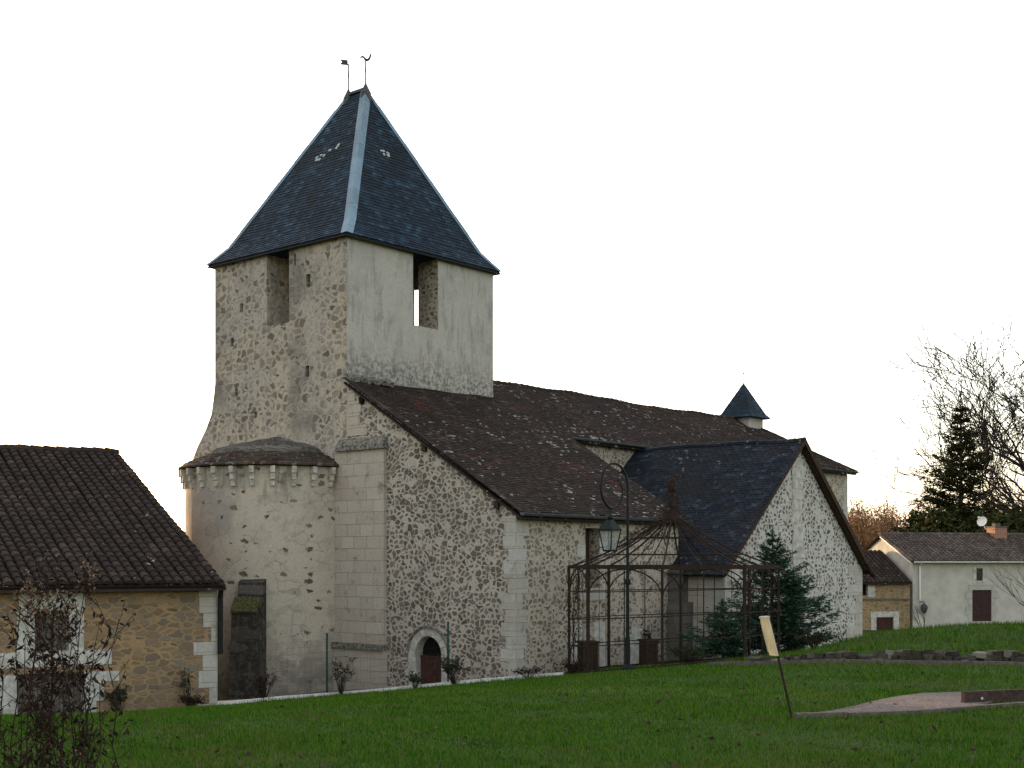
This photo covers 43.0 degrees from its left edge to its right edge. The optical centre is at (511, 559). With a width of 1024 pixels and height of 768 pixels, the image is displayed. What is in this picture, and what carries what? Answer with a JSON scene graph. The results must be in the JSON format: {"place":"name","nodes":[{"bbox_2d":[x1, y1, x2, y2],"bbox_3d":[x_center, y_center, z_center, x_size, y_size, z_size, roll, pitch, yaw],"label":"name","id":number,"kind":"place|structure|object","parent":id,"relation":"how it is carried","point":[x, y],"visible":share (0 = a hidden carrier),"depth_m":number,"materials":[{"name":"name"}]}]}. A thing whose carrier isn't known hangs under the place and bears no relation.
{"place":"outdoors","nodes":[
{"label":"outdoors","id":0,"kind":"place"},
{"bbox_2d":[217,688,379,701],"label":"path","id":1,"kind":"structure","parent":0,"point":[305,693],"depth_m":42.04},
{"bbox_2d":[0,620,1023,767],"bbox_3d":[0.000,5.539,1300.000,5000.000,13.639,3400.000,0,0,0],"label":"ground","id":2,"kind":"structure","parent":0,"point":[864,632],"depth_m":16.10,"materials":[{"name":"green plant"}]},
{"bbox_2d":[0,579,67,767],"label":"dried plant","id":3,"kind":"object","parent":2,"relation":"on","point":[30,674],"visible":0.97,"depth_m":6.85,"materials":[{"name":"brown plant"}]},
{"bbox_2d":[0,591,73,767],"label":"dried plant","id":4,"kind":"object","parent":2,"relation":"on","point":[21,710],"visible":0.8,"depth_m":6.99,"materials":[{"name":"brown plant"}]},
{"bbox_2d":[7,544,81,767],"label":"dried plant","id":5,"kind":"object","parent":2,"relation":"on","point":[50,639],"visible":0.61,"depth_m":7.28,"materials":[{"name":"brown plant"}]},
{"bbox_2d":[18,560,107,767],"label":"dried plant","id":6,"kind":"object","parent":2,"relation":"on","point":[73,620],"visible":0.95,"depth_m":7.02,"materials":[{"name":"brown plant"}]},
{"bbox_2d":[9,571,138,767],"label":"dried plant","id":7,"kind":"object","parent":2,"relation":"on","point":[83,681],"visible":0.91,"depth_m":7.13,"materials":[{"name":"brown plant"}]},
{"bbox_2d":[70,743,128,767],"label":"dried plant","id":8,"kind":"object","parent":2,"relation":"on","point":[88,765],"visible":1,"depth_m":6.85,"materials":[{"name":"brown plant"}]},
{"bbox_2d":[0,444,225,714],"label":"barn","id":9,"kind":"structure","parent":2,"relation":"on","point":[104,510],"depth_m":35.49,"materials":[{"name":"stone"}]},
{"bbox_2d":[17,672,80,713],"bbox_3d":[-12.064,4.460,33.807,1.660,3.080,0.070,0,0,-33],"label":"stable door","id":10,"kind":"structure","parent":9,"relation":"in","point":[58,703],"depth_m":33.87,"materials":[{"name":"brown wood"}]},
{"bbox_2d":[0,593,118,714],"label":"window","id":11,"kind":"structure","parent":9,"relation":"in","point":[9,686],"depth_m":33.70,"materials":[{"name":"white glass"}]},
{"bbox_2d":[104,684,128,710],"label":"evergreen bush","id":12,"kind":"object","parent":2,"relation":"on","point":[119,699],"visible":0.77,"depth_m":34.27,"materials":[{"name":"green plant"}]},
{"bbox_2d":[174,667,192,705],"bbox_3d":[-8.986,3.487,35.207,0.726,1.223,0.616,0,0,0],"label":"rose bush","id":13,"kind":"object","parent":2,"relation":"on","point":[183,684],"visible":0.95,"depth_m":35.18,"materials":[{"name":"green plant"}]},
{"bbox_2d":[174,692,206,706],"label":"dry tuft","id":14,"kind":"object","parent":2,"relation":"on","point":[191,701],"visible":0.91,"depth_m":34.97,"materials":[{"name":"brown plant"}]},
{"bbox_2d":[246,668,278,697],"bbox_3d":[-7.199,3.622,37.642,0.990,1.039,1.549,0,0,0],"label":"rose bush","id":15,"kind":"object","parent":2,"relation":"on","point":[262,690],"visible":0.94,"depth_m":37.53,"materials":[{"name":"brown plant"}]},
{"bbox_2d":[189,622,448,698],"bbox_3d":[-5.715,3.006,37.920,7.685,2.347,1.700,0,0,-24],"label":"wire fence","id":16,"kind":"object","parent":2,"relation":"on","point":[327,645],"visible":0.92,"depth_m":38.77,"materials":[{"name":"green metal"}]},
{"bbox_2d":[331,656,356,694],"bbox_3d":[-5.002,3.462,38.709,0.790,1.241,1.008,0,0,0],"label":"rose bush","id":17,"kind":"object","parent":2,"relation":"on","point":[343,678],"visible":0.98,"depth_m":38.57,"materials":[{"name":"green plant"}]},
{"bbox_2d":[217,672,563,704],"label":"kerb","id":18,"kind":"structure","parent":2,"relation":"on","point":[363,691],"depth_m":38.19,"materials":[{"name":"white concrete"}]},
{"bbox_2d":[402,670,426,688],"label":"plant","id":19,"kind":"object","parent":2,"relation":"on","point":[414,678],"visible":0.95,"depth_m":38.61,"materials":[{"name":"green plant"}]},
{"bbox_2d":[437,653,470,683],"bbox_3d":[-1.691,3.228,38.300,0.968,1.016,0.903,0,0,-25],"label":"rose bush","id":20,"kind":"object","parent":2,"relation":"on","point":[448,667],"visible":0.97,"depth_m":38.34,"materials":[{"name":"green plant"}]},
{"bbox_2d":[1,623,1023,767],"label":"fallen leaves","id":21,"kind":"object","parent":2,"relation":"on","point":[712,738],"visible":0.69,"depth_m":14.90,"materials":[{"name":"brown plant"}]},
{"bbox_2d":[178,54,876,700],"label":"church","id":22,"kind":"structure","parent":2,"relation":"on","point":[368,462],"depth_m":44.21,"materials":[{"name":"beige stone"}]},
{"bbox_2d":[406,625,450,685],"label":"door","id":23,"kind":"structure","parent":22,"relation":"in","point":[417,635],"depth_m":41.22,"materials":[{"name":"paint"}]},
{"bbox_2d":[577,528,605,600],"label":"window","id":24,"kind":"structure","parent":22,"relation":"in","point":[582,550],"depth_m":41.72,"materials":[{"name":"grey stone"}]},
{"bbox_2d":[781,574,809,651],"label":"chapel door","id":25,"kind":"structure","parent":22,"relation":"in","point":[795,574],"depth_m":48.25,"materials":[{"name":"brown wood"}]},
{"bbox_2d":[511,665,544,677],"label":"dry tuft","id":26,"kind":"object","parent":2,"relation":"on","point":[530,670],"visible":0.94,"depth_m":37.35,"materials":[{"name":"brown plant"}]},
{"bbox_2d":[552,658,594,673],"bbox_3d":[1.736,3.136,37.749,1.176,0.541,1.116,0,0,19],"label":"dry tuft","id":27,"kind":"object","parent":2,"relation":"on","point":[571,666],"visible":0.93,"depth_m":37.83,"materials":[{"name":"brown plant"}]},
{"bbox_2d":[576,640,599,670],"bbox_3d":[2.305,2.913,39.400,0.580,0.920,0.580,0,0,-17],"label":"planter box","id":28,"kind":"object","parent":2,"relation":"on","point":[594,654],"visible":0.71,"depth_m":39.19,"materials":[{"name":"brown wood"}]},
{"bbox_2d":[597,462,632,671],"bbox_3d":[2.713,0.253,33.991,0.460,5.609,1.388,0,0,40],"label":"street lamp","id":29,"kind":"object","parent":2,"relation":"on","point":[609,524],"visible":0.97,"depth_m":34.31,"materials":[{"name":"black metal"}]},
{"bbox_2d":[637,639,659,666],"bbox_3d":[4.189,2.848,39.900,0.500,0.840,0.500,0,0,-29],"label":"planter box","id":30,"kind":"object","parent":2,"relation":"on","point":[648,653],"visible":0.82,"depth_m":39.74,"materials":[{"name":"brown wood"}]},
{"bbox_2d":[640,624,651,638],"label":"potted plant","id":31,"kind":"object","parent":30,"relation":"in","point":[649,634],"visible":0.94,"depth_m":39.83,"materials":[{"name":"green plant"}]},
{"bbox_2d":[568,468,779,672],"bbox_3d":[4.680,0.364,38.000,5.727,6.128,5.727,0,0,-11],"label":"gazebo","id":32,"kind":"object","parent":2,"relation":"on","point":[700,567],"visible":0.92,"depth_m":37.27,"materials":[{"name":"metal"}]},
{"bbox_2d":[553,474,715,673],"bbox_3d":[3.600,0.458,37.718,4.780,5.980,3.226,0,0,0],"label":"climbing vine","id":33,"kind":"object","parent":32,"relation":"attached to","point":[638,534],"visible":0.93,"depth_m":38.01,"materials":[{"name":"brown plant"}]},
{"bbox_2d":[658,644,717,664],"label":"undergrowth","id":34,"kind":"object","parent":2,"relation":"on","point":[682,653],"visible":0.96,"depth_m":36.26,"materials":[{"name":"green plant"}]},
{"bbox_2d":[678,599,768,658],"bbox_3d":[6.512,2.208,39.577,2.999,2.184,2.804,0,0,0],"label":"fir sapling","id":35,"kind":"object","parent":2,"relation":"on","point":[726,650],"visible":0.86,"depth_m":39.46,"materials":[{"name":"green plant"}]},
{"bbox_2d":[701,525,843,654],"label":"fir tree","id":36,"kind":"object","parent":2,"relation":"on","point":[791,620],"visible":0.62,"depth_m":41.08,"materials":[{"name":"green plant"}]},
{"bbox_2d":[759,615,792,718],"bbox_3d":[3.393,1.440,16.476,0.445,1.480,0.449,0,0,0],"label":"sign","id":37,"kind":"object","parent":2,"relation":"on","point":[768,634],"visible":0.92,"depth_m":16.55,"materials":[{"name":"wood"}]},
{"bbox_2d":[709,658,845,665],"bbox_3d":[6.444,2.548,31.954,0.100,0.498,4.212,0,0,-39],"label":"timber edging","id":38,"kind":"object","parent":2,"relation":"on","point":[784,661],"visible":0.55,"depth_m":31.71,"materials":[{"name":"wood"}]},
{"bbox_2d":[783,628,837,648],"bbox_3d":[8.265,2.206,35.930,1.063,0.636,1.140,0,0,-31],"label":"weed","id":39,"kind":"object","parent":2,"relation":"on","point":[809,639],"visible":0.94,"depth_m":35.89,"materials":[{"name":"green plant"}]},
{"bbox_2d":[793,711,846,718],"bbox_3d":[3.985,2.031,16.800,0.817,0.143,0.090,0,0,-26],"label":"timber edging","id":40,"kind":"object","parent":2,"relation":"on","point":[841,714],"visible":0.57,"depth_m":16.76,"materials":[{"name":"grey wood"}]},
{"bbox_2d":[835,621,848,640],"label":"weed","id":41,"kind":"object","parent":2,"relation":"on","point":[843,632],"visible":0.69,"depth_m":39.94,"materials":[{"name":"green plant"}]},
{"bbox_2d":[823,692,926,711],"bbox_3d":[5.180,2.113,18.890,0.060,0.214,5.204,0,0,36],"label":"timber edging","id":42,"kind":"object","parent":2,"relation":"on","point":[859,705],"visible":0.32,"depth_m":18.41,"materials":[{"name":"wood"}]},
{"bbox_2d":[746,649,1023,661],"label":"garden wall","id":43,"kind":"structure","parent":2,"relation":"on","point":[954,655],"depth_m":29.43,"materials":[{"name":"stone"}]},
{"bbox_2d":[862,550,911,629],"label":"outbuilding","id":44,"kind":"structure","parent":2,"relation":"on","point":[885,594],"depth_m":84.63,"materials":[{"name":"stone"}]},
{"bbox_2d":[868,586,898,629],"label":"door frame","id":45,"kind":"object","parent":44,"relation":"in","point":[879,620],"depth_m":84.56,"materials":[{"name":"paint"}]},
{"bbox_2d":[847,706,972,716],"bbox_3d":[5.359,2.063,17.495,2.224,0.140,0.090,0,0,-27],"label":"timber edging","id":46,"kind":"object","parent":2,"relation":"on","point":[932,710],"visible":0.5,"depth_m":17.48,"materials":[{"name":"wood"}]},
{"bbox_2d":[903,592,927,627],"bbox_3d":[11.947,1.516,38.609,0.973,1.330,0.868,0,0,0],"label":"bare shrub","id":47,"kind":"object","parent":2,"relation":"on","point":[917,613],"visible":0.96,"depth_m":38.43,"materials":[{"name":"brown plant"}]},
{"bbox_2d":[844,659,1023,666],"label":"timber edging","id":48,"kind":"object","parent":2,"relation":"on","point":[968,663],"visible":0.51,"depth_m":28.38,"materials":[{"name":"wood"}]},
{"bbox_2d":[902,506,969,532],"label":"evergreen tree","id":49,"kind":"object","parent":2,"relation":"on","point":[932,516],"visible":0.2,"depth_m":104.84,"materials":[{"name":"green plant"}]},
{"bbox_2d":[848,489,1023,549],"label":"woodland","id":50,"kind":"object","parent":2,"relation":"on","point":[875,527],"depth_m":141.09,"materials":[{"name":"brown plant"}]},
{"bbox_2d":[856,297,1023,532],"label":"bare tree","id":51,"kind":"object","parent":2,"relation":"on","point":[987,436],"visible":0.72,"depth_m":117.75,"materials":[{"name":"brown plant"}]},
{"bbox_2d":[864,516,1023,628],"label":"house","id":52,"kind":"structure","parent":2,"relation":"on","point":[942,571],"depth_m":85.99,"materials":[{"name":"paint"}]},
{"bbox_2d":[973,565,985,583],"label":"window","id":53,"kind":"structure","parent":52,"relation":"in","point":[977,569],"depth_m":85.89,"materials":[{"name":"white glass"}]},
{"bbox_2d":[889,391,1015,532],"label":"conifer","id":54,"kind":"object","parent":2,"relation":"on","point":[949,474],"visible":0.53,"depth_m":107.64,"materials":[{"name":"green plant"}]},
{"bbox_2d":[949,508,1023,532],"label":"evergreen tree","id":55,"kind":"object","parent":2,"relation":"on","point":[994,517],"visible":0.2,"depth_m":101.86,"materials":[{"name":"green plant"}]},
{"bbox_2d":[961,689,1023,702],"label":"bed plank","id":56,"kind":"object","parent":2,"relation":"on","point":[1011,695],"visible":0.84,"depth_m":19.00,"materials":[{"name":"wood"}]},
{"bbox_2d":[969,701,1023,709],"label":"timber edging","id":57,"kind":"object","parent":2,"relation":"on","point":[975,707],"visible":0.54,"depth_m":18.21,"materials":[{"name":"grey wood"}]},
{"bbox_2d":[977,542,1023,605],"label":"bare sapling","id":58,"kind":"object","parent":2,"relation":"on","point":[1007,580],"visible":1,"depth_m":37.12,"materials":[{"name":"brown plant"}]},
{"bbox_2d":[1002,504,1023,532],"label":"evergreen tree","id":59,"kind":"object","parent":2,"relation":"on","point":[1017,508],"visible":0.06,"depth_m":103.93,"materials":[{"name":"green plant"}]},
{"bbox_2d":[0,0,1023,530],"label":"sky","id":60,"kind":"structure","parent":0,"point":[671,200],"materials":[{"name":"white"}]},
{"bbox_2d":[829,692,993,711],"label":"gravel path","id":61,"kind":"structure","parent":0,"point":[927,700],"depth_m":18.77,"materials":[{"name":"beige gravel"}]}
]}

